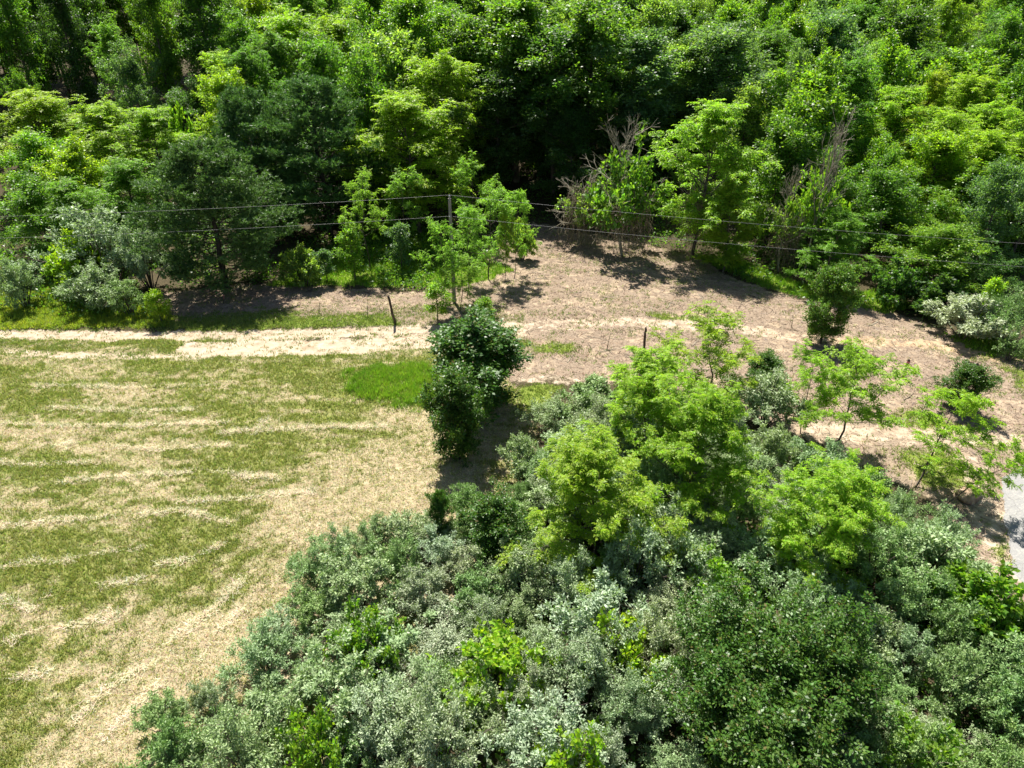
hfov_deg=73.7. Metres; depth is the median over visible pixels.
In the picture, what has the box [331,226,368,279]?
sapling
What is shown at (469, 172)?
thin locust
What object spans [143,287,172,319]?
shrub
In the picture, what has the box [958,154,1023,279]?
round tree
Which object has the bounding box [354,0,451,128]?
tall tree
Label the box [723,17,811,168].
light tree
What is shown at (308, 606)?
silver shrub
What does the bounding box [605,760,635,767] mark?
silver shrub
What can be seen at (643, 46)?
tall tree
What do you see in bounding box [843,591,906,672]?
silver shrub
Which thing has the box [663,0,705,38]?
tall tree
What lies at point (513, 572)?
silver shrub
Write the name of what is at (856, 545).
silver shrub
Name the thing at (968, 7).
tall tree
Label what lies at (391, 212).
thin locust
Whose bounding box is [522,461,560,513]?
silver shrub
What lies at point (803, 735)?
glossy pear
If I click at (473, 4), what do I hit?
tall tree
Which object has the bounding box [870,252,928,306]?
bush
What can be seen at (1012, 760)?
silver shrub
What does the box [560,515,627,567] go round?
silver shrub
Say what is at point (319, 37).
tall tree
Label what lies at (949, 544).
silver shrub
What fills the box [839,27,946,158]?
round tree
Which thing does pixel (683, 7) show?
round tree
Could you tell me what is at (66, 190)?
light tree
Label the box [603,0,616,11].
round tree
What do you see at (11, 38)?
tall tree
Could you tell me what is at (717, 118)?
light tree
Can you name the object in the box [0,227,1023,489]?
sparse sprigs
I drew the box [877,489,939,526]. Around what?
silver shrub
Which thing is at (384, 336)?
dirt track
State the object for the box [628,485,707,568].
silver shrub
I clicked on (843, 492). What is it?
locust tree
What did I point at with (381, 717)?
silver shrub
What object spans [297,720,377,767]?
silver shrub
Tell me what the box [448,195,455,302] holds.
utility pole
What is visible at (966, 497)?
boulder
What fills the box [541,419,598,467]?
silver shrub
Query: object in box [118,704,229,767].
silver shrub
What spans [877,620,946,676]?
silver shrub
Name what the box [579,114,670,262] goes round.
dead tree
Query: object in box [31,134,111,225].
round tree
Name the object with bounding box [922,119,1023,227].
light tree
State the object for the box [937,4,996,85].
round tree
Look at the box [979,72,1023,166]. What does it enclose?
round tree
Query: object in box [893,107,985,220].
light tree
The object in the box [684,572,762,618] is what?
silver shrub
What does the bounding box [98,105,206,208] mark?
light tree
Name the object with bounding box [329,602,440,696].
silver shrub
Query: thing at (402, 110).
light tree
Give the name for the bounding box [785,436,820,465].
silver shrub
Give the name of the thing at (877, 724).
silver shrub
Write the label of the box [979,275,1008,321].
sapling
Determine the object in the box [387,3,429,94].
tall tree
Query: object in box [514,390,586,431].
silver shrub
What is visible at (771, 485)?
silver shrub
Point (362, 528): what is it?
silver shrub
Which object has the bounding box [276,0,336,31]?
light tree
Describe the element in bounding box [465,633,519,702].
silver shrub
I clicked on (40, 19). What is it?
tall tree
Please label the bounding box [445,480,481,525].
silver shrub
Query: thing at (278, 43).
light tree
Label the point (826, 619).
silver shrub
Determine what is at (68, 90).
tall tree
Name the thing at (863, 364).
thin locust
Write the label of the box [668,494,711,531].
silver shrub
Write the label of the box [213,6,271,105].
tall tree
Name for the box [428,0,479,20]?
tall tree
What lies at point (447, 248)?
thin locust
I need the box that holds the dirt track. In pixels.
[0,316,1023,584]
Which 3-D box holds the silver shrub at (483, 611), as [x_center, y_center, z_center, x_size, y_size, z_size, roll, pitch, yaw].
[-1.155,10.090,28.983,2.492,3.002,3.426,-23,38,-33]
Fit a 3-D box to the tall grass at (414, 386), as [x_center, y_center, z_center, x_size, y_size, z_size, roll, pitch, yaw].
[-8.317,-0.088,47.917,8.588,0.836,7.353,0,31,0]
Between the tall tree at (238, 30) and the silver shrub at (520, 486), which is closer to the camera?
the silver shrub at (520, 486)
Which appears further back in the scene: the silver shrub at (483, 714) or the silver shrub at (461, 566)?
the silver shrub at (461, 566)
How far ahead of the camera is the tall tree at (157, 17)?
90.78 m
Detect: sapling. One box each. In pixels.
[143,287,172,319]
[310,248,336,279]
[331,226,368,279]
[381,222,413,267]
[422,279,456,322]
[474,295,495,317]
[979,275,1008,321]
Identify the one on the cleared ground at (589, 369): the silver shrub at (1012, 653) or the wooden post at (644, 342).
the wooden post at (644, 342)
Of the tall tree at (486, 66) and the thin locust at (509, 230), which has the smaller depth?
the thin locust at (509, 230)
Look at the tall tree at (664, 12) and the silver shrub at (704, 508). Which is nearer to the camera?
the silver shrub at (704, 508)
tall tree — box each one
[0,0,54,124]
[0,6,24,89]
[0,77,8,110]
[1,0,61,96]
[24,0,116,110]
[30,0,70,95]
[48,0,114,101]
[61,1,117,99]
[83,0,124,91]
[113,0,147,79]
[113,5,142,69]
[116,0,187,99]
[119,0,184,102]
[123,1,171,96]
[162,0,208,78]
[168,0,239,90]
[184,0,237,52]
[185,4,267,76]
[190,64,261,175]
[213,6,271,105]
[234,0,291,58]
[236,8,311,94]
[248,0,277,35]
[249,0,298,59]
[266,28,352,154]
[293,10,349,79]
[299,0,373,38]
[333,0,393,46]
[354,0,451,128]
[382,0,395,36]
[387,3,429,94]
[389,5,522,177]
[413,0,472,144]
[418,55,550,196]
[423,0,465,54]
[426,0,629,181]
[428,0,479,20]
[461,0,498,65]
[462,33,516,147]
[473,0,516,46]
[489,16,607,193]
[513,0,643,185]
[538,0,554,27]
[545,0,577,29]
[547,0,575,74]
[583,24,712,159]
[591,16,644,163]
[601,0,671,90]
[632,0,685,152]
[644,38,740,173]
[648,16,790,174]
[649,3,715,78]
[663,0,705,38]
[669,22,741,152]
[671,0,766,99]
[733,0,793,77]
[740,0,762,32]
[761,10,819,105]
[804,6,872,93]
[863,0,950,103]
[889,0,936,54]
[889,125,984,242]
[927,0,998,22]
[937,0,1007,61]
[979,0,1022,25]
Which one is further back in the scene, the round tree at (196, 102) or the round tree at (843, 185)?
the round tree at (196, 102)
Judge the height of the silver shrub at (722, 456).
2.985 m
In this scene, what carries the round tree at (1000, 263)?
on the ground at (864, 282)
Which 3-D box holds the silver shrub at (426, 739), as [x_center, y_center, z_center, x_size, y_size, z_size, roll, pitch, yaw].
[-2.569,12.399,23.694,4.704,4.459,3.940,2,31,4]
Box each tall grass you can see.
[268,221,1022,359]
[339,358,442,413]
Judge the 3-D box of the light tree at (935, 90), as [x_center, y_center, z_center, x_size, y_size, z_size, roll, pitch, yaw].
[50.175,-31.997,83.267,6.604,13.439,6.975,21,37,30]
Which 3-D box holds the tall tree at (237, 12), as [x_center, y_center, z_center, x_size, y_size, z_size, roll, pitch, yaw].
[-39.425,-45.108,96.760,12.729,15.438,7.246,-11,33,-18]
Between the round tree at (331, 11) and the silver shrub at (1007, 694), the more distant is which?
the round tree at (331, 11)
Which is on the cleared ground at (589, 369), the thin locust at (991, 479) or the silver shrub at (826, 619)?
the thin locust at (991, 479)
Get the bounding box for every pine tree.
[109,133,304,294]
[201,78,313,230]
[228,70,398,235]
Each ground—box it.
[0,0,1023,767]
[153,223,1023,650]
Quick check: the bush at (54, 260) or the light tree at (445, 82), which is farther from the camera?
the light tree at (445, 82)
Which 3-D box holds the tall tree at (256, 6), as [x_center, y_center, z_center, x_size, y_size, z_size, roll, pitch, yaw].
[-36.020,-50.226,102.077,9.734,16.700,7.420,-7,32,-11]
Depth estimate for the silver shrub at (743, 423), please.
40.10 m
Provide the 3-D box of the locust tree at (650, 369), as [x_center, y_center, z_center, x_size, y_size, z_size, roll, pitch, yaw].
[6.768,1.433,38.099,7.582,8.402,6.935,-1,31,-2]
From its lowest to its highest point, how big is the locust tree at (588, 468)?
8.056 m
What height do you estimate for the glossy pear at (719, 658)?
6.798 m
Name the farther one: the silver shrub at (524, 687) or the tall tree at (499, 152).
the tall tree at (499, 152)
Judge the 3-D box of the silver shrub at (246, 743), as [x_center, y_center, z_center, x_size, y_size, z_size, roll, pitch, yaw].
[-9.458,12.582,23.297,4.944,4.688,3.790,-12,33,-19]
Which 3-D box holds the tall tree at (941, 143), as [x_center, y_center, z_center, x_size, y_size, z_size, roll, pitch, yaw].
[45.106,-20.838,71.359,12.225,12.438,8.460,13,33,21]
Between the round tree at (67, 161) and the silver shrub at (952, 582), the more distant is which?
the round tree at (67, 161)
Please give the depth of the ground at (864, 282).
67.27 m
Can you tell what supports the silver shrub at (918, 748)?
on the ground at (864, 282)
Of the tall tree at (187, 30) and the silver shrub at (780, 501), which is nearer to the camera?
the silver shrub at (780, 501)
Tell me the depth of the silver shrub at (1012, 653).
26.95 m
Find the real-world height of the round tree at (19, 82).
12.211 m
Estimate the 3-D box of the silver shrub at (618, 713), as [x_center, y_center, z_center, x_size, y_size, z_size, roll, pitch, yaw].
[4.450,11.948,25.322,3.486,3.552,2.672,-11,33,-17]
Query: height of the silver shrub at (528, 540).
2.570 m
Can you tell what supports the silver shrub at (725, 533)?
on the ground at (864, 282)
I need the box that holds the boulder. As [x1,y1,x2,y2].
[955,485,980,504]
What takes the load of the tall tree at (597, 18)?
on the ground at (864, 282)
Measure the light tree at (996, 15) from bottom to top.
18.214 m
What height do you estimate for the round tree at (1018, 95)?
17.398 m
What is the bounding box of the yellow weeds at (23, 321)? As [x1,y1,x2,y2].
[0,278,175,330]
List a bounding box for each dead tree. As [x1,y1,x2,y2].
[545,168,603,248]
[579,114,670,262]
[668,161,731,261]
[758,163,818,271]
[784,104,857,279]
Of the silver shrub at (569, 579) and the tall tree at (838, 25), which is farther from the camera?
the tall tree at (838, 25)
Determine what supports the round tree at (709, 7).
on the ground at (864, 282)
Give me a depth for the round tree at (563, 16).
87.37 m
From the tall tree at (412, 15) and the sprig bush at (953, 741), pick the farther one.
the tall tree at (412, 15)
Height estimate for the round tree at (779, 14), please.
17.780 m
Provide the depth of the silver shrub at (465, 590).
30.20 m
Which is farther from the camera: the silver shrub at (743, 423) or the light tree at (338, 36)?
the light tree at (338, 36)
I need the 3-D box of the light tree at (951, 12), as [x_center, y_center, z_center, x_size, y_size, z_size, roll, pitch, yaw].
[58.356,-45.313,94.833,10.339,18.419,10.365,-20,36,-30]
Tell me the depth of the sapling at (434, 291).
55.66 m
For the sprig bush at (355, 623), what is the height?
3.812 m
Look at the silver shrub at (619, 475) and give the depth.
35.82 m
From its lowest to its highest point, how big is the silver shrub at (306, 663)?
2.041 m
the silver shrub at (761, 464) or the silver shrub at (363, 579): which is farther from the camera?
the silver shrub at (761, 464)
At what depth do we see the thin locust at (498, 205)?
61.68 m
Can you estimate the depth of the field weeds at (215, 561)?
38.73 m
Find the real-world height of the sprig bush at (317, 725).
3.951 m
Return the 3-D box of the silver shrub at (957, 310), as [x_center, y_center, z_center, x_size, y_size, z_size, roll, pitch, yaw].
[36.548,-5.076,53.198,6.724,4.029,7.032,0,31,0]
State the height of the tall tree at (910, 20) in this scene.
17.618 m
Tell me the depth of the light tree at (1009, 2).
103.87 m
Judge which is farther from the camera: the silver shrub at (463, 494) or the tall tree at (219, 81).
the tall tree at (219, 81)
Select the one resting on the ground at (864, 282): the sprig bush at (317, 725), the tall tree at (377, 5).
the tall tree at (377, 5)
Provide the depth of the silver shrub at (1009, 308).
52.00 m
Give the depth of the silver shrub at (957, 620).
28.08 m
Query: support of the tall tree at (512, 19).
on the ground at (864, 282)
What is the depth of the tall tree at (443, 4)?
96.76 m
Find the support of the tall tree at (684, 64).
on the ground at (864, 282)
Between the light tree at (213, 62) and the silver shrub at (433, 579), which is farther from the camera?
the light tree at (213, 62)
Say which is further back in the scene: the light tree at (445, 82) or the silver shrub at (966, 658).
the light tree at (445, 82)
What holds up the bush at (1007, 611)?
on the ground at (864, 282)
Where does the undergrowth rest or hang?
on the ground at (864, 282)
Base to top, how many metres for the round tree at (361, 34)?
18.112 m
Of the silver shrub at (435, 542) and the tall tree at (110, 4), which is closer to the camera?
the silver shrub at (435, 542)
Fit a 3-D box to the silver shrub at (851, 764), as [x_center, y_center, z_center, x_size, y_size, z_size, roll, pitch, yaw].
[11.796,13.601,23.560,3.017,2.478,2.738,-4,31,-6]
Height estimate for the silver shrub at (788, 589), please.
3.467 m
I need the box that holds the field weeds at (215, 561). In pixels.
[0,338,537,767]
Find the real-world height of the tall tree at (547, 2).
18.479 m
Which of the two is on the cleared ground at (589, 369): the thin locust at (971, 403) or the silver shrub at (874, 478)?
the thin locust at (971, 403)
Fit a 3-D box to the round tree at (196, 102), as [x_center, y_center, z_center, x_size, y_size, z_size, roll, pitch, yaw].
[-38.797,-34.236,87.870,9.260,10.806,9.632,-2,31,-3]
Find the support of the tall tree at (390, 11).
on the ground at (864, 282)
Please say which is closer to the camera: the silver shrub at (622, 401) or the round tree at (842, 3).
the silver shrub at (622, 401)
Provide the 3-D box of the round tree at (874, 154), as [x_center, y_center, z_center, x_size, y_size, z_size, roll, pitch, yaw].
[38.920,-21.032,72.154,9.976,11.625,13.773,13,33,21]
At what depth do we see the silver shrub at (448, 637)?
27.83 m
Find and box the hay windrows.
[0,379,390,746]
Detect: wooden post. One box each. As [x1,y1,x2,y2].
[387,295,396,323]
[643,327,646,348]
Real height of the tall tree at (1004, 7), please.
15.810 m
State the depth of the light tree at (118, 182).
67.21 m
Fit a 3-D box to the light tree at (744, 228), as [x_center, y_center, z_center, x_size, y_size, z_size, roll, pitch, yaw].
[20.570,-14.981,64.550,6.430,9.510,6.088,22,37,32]
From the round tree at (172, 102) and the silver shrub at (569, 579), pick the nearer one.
the silver shrub at (569, 579)
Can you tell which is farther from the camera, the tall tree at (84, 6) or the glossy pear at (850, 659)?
the tall tree at (84, 6)
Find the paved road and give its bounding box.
[999,465,1023,579]
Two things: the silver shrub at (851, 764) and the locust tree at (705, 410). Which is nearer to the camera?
the silver shrub at (851, 764)
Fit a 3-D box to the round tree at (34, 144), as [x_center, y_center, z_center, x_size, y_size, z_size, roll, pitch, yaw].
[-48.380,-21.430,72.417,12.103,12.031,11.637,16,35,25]
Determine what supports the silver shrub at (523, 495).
on the ground at (864, 282)
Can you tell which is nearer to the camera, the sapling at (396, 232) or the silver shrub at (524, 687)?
the silver shrub at (524, 687)
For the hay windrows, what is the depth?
36.48 m
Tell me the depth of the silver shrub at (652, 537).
30.16 m
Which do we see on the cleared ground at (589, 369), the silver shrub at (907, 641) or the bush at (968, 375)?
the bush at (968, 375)
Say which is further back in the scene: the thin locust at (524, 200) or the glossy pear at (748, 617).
the thin locust at (524, 200)
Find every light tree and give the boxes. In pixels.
[0,85,114,185]
[20,175,126,256]
[53,94,162,205]
[81,13,153,124]
[94,151,173,248]
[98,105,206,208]
[189,48,266,138]
[213,0,251,21]
[222,41,288,180]
[243,24,319,149]
[247,3,344,119]
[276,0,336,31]
[280,38,364,185]
[292,6,375,125]
[326,86,477,233]
[387,44,503,214]
[648,98,783,266]
[686,174,767,272]
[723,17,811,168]
[782,206,881,290]
[783,0,840,26]
[807,45,884,194]
[831,0,885,90]
[837,83,954,197]
[892,42,960,149]
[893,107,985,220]
[897,61,953,168]
[918,0,987,81]
[918,64,1022,181]
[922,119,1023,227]
[931,94,1023,206]
[965,0,1023,94]
[972,0,1023,70]
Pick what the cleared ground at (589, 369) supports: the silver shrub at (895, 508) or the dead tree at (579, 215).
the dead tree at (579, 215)
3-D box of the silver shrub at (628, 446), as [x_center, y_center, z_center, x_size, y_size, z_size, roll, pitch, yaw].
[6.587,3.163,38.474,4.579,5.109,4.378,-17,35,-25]
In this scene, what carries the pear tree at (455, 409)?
on the mown field
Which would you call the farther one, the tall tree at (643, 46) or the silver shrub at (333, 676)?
the tall tree at (643, 46)
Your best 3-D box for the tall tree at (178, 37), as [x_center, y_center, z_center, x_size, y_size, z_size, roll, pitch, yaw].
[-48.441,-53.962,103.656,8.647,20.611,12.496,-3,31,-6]
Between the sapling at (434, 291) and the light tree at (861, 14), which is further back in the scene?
the light tree at (861, 14)
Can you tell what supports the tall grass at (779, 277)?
on the cleared ground at (589, 369)
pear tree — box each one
[413,363,495,467]
[424,303,533,426]
[424,487,456,536]
[454,475,532,570]
[746,347,787,391]
[801,257,867,344]
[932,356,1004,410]
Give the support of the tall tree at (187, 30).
on the ground at (864, 282)
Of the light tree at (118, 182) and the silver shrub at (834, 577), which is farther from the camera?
the light tree at (118, 182)
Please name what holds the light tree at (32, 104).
on the ground at (864, 282)
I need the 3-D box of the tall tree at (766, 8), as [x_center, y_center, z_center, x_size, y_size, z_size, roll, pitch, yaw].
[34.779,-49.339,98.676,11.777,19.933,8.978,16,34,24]
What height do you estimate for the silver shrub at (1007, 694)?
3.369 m
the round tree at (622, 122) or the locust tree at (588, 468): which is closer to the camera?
the locust tree at (588, 468)
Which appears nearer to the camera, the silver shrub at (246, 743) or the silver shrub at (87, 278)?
the silver shrub at (246, 743)
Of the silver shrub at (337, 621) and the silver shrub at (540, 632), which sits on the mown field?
the silver shrub at (337, 621)
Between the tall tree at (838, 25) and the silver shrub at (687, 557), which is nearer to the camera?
the silver shrub at (687, 557)
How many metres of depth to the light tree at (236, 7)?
104.45 m
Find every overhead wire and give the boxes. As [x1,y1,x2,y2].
[0,195,442,216]
[19,216,445,237]
[452,216,1020,266]
[453,195,1023,243]
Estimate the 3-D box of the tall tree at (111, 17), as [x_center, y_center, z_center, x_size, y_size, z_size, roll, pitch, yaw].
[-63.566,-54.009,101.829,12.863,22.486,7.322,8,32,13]
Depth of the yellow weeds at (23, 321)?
57.47 m
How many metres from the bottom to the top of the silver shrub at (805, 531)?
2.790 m
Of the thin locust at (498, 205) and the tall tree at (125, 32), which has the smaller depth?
the thin locust at (498, 205)
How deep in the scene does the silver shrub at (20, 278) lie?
57.70 m
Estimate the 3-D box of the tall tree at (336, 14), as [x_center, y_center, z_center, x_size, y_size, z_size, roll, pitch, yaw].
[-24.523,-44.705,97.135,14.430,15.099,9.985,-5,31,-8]
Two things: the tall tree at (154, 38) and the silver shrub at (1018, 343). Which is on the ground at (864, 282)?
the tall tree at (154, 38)
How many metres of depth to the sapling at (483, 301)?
54.84 m
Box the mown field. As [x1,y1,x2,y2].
[0,339,535,767]
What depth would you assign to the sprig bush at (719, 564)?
29.97 m
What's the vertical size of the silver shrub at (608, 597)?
4.161 m
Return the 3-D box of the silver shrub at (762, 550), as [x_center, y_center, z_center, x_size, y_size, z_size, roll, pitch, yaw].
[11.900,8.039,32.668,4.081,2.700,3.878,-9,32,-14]
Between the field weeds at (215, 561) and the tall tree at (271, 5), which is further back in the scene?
the tall tree at (271, 5)
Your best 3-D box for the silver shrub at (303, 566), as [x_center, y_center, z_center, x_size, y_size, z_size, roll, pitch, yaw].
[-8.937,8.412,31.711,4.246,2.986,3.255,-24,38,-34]
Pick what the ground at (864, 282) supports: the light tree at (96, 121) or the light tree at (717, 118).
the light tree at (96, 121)
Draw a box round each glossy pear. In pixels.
[642,573,805,758]
[661,616,879,767]
[681,551,870,766]
[775,590,901,757]
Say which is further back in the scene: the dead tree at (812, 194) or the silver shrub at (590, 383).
the dead tree at (812, 194)
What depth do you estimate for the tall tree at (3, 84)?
92.44 m
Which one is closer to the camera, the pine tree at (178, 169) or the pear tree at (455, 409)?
the pear tree at (455, 409)
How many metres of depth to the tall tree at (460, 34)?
77.32 m
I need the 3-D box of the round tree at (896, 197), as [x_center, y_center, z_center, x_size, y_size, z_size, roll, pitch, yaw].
[36.070,-16.162,65.963,10.682,9.827,11.110,17,35,26]
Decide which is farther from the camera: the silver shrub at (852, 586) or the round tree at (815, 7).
the round tree at (815, 7)
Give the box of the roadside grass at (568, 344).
[145,305,1023,565]
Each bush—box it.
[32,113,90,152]
[36,226,108,287]
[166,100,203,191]
[267,694,350,767]
[269,240,325,286]
[322,594,406,679]
[425,616,562,731]
[505,216,538,259]
[530,715,608,767]
[581,604,677,704]
[674,539,752,616]
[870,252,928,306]
[875,697,969,767]
[897,272,969,317]
[921,556,1023,648]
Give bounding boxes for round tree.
[0,67,48,151]
[0,124,102,229]
[0,168,71,268]
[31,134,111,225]
[41,95,95,170]
[86,34,170,154]
[150,86,209,158]
[176,74,212,136]
[275,1,348,16]
[320,37,429,208]
[323,17,393,125]
[347,0,374,115]
[347,24,434,168]
[510,99,623,202]
[559,0,604,125]
[593,114,682,194]
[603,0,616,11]
[667,81,825,213]
[675,0,694,38]
[686,0,707,31]
[693,0,739,81]
[734,110,822,247]
[745,0,794,125]
[747,36,830,178]
[754,0,826,26]
[755,145,894,262]
[758,46,859,211]
[785,0,846,46]
[800,0,879,76]
[802,25,845,156]
[817,165,951,264]
[821,30,897,163]
[831,128,934,235]
[836,0,891,40]
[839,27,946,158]
[842,0,890,44]
[866,220,994,295]
[870,0,938,54]
[881,0,941,75]
[888,164,1022,265]
[903,45,1010,139]
[927,230,1023,296]
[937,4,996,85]
[942,154,1023,257]
[956,17,1013,96]
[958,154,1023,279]
[959,4,1023,129]
[971,4,1002,54]
[971,161,1023,252]
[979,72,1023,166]
[985,58,1023,170]
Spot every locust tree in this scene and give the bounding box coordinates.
[494,420,705,600]
[575,338,701,479]
[623,369,776,553]
[750,441,907,597]
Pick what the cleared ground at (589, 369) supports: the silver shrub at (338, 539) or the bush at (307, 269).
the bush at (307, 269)
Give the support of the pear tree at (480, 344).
on the mown field
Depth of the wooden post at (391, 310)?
56.08 m
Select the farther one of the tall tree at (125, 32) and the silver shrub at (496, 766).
the tall tree at (125, 32)
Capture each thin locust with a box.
[337,166,388,267]
[384,163,430,250]
[409,214,462,303]
[437,252,481,311]
[446,206,502,296]
[447,146,499,246]
[456,181,519,278]
[494,208,521,276]
[500,189,542,278]
[646,300,763,403]
[777,338,837,433]
[791,336,922,441]
[907,384,1006,487]
[940,430,1023,508]
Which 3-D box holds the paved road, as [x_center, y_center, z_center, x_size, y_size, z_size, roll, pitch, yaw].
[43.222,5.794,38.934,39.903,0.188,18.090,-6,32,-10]
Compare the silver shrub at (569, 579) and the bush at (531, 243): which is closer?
the silver shrub at (569, 579)
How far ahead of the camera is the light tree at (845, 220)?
59.94 m
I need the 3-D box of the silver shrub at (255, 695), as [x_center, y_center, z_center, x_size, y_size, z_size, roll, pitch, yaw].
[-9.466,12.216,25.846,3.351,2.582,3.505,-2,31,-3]
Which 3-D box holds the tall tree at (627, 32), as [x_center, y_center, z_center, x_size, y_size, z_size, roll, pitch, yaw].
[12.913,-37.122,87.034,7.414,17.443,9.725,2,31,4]
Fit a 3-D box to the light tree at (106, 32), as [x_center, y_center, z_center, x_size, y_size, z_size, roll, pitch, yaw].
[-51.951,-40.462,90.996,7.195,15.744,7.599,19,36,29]
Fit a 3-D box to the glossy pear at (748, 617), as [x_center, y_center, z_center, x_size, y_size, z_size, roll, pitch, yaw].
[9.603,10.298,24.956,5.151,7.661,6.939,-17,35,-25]
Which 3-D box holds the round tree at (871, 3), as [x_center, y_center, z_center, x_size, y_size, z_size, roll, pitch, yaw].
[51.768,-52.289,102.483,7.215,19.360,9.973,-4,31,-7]
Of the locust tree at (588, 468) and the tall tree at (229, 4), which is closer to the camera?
the locust tree at (588, 468)
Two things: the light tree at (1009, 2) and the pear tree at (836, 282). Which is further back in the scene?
the light tree at (1009, 2)
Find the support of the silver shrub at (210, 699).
on the mown field
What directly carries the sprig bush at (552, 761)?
on the ground at (864, 282)
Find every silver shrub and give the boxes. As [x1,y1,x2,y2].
[0,254,48,308]
[11,199,159,279]
[46,261,132,312]
[85,277,144,313]
[101,219,179,289]
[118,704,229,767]
[128,686,204,756]
[156,677,299,767]
[177,673,239,733]
[213,610,322,688]
[213,662,309,753]
[241,603,310,654]
[274,637,341,710]
[275,576,342,636]
[278,531,364,604]
[286,623,404,760]
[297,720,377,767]
[307,592,385,651]
[312,539,399,620]
[316,519,367,572]
[322,668,423,767]
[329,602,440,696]
[346,510,392,557]
[353,508,456,562]
[356,529,429,589]
[361,755,414,767]
[373,555,453,627]
[376,670,505,767]
[390,588,484,698]
[394,647,477,736]
[405,521,470,573]
[433,542,491,585]
[433,673,510,743]
[437,507,474,545]
[443,559,510,620]
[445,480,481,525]
[445,588,513,642]
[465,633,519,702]
[469,535,546,613]
[479,683,608,767]
[483,657,566,725]
[486,757,515,767]
[487,520,547,568]
[494,580,552,635]
[495,430,543,480]
[505,478,540,501]
[506,490,545,532]
[511,622,570,703]
[512,449,557,496]
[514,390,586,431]
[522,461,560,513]
[524,483,604,545]
[525,614,646,718]
[530,516,583,575]
[531,541,611,608]
[534,557,653,676]
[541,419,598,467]
[546,418,577,445]
[555,372,635,424]
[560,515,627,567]
[568,388,620,436]
[570,712,629,767]
[592,662,678,743]
[596,404,673,481]
[596,455,636,514]
[599,391,657,427]
[600,514,681,618]
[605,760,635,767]
[617,573,697,634]
[621,455,684,515]
[626,593,693,674]
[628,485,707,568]
[637,725,709,767]
[638,650,699,743]
[648,526,723,593]
[667,394,730,455]
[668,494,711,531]
[671,461,730,511]
[672,585,752,641]
[682,501,768,563]
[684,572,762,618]
[684,626,708,682]
[696,438,735,495]
[710,407,768,454]
[711,475,771,530]
[714,518,803,595]
[721,366,824,428]
[723,441,791,487]
[744,420,802,472]
[744,426,793,454]
[751,503,830,574]
[756,471,800,508]
[756,497,792,523]
[757,566,840,634]
[775,542,845,593]
[779,434,859,489]
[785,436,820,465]
[797,599,869,644]
[799,479,825,514]
[806,496,884,560]
[820,569,882,638]
[824,642,900,715]
[828,728,893,767]
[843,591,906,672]
[847,467,908,521]
[847,560,958,634]
[848,522,922,604]
[849,694,909,752]
[865,486,923,552]
[868,708,977,767]
[874,659,930,708]
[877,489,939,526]
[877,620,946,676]
[879,698,997,767]
[882,515,998,602]
[902,565,964,625]
[912,498,983,560]
[913,628,1006,731]
[918,290,1019,339]
[922,590,999,657]
[948,544,993,576]
[958,731,1023,767]
[961,625,1023,716]
[972,661,1023,742]
[979,281,1023,341]
[992,332,1023,361]
[994,717,1023,766]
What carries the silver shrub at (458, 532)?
on the mown field
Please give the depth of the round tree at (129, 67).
85.04 m
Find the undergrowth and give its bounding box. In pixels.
[0,103,1023,767]
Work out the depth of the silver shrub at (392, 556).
31.31 m
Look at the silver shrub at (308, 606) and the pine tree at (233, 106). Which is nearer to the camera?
the silver shrub at (308, 606)
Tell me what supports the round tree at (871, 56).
on the ground at (864, 282)
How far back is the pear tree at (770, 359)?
45.87 m
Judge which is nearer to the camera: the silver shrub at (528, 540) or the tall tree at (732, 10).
the silver shrub at (528, 540)
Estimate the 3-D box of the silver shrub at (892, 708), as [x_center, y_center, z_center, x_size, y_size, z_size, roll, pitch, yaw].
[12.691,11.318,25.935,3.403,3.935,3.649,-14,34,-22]
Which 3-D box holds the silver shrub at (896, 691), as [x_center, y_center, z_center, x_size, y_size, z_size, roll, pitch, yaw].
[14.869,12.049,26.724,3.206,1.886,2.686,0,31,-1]
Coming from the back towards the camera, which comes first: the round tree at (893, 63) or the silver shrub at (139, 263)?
the round tree at (893, 63)
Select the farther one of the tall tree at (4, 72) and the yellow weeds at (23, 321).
the tall tree at (4, 72)
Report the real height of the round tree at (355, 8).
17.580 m
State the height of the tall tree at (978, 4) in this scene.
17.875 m
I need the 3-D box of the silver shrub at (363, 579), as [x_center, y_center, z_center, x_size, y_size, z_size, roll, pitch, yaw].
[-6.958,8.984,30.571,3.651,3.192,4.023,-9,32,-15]
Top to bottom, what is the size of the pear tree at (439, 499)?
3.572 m
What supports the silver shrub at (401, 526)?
on the mown field
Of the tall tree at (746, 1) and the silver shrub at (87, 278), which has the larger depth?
the tall tree at (746, 1)
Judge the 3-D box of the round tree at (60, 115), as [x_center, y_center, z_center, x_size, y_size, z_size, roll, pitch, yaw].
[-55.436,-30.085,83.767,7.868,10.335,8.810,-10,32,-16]
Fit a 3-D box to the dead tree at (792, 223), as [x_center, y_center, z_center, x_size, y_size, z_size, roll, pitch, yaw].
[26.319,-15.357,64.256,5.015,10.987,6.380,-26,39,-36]

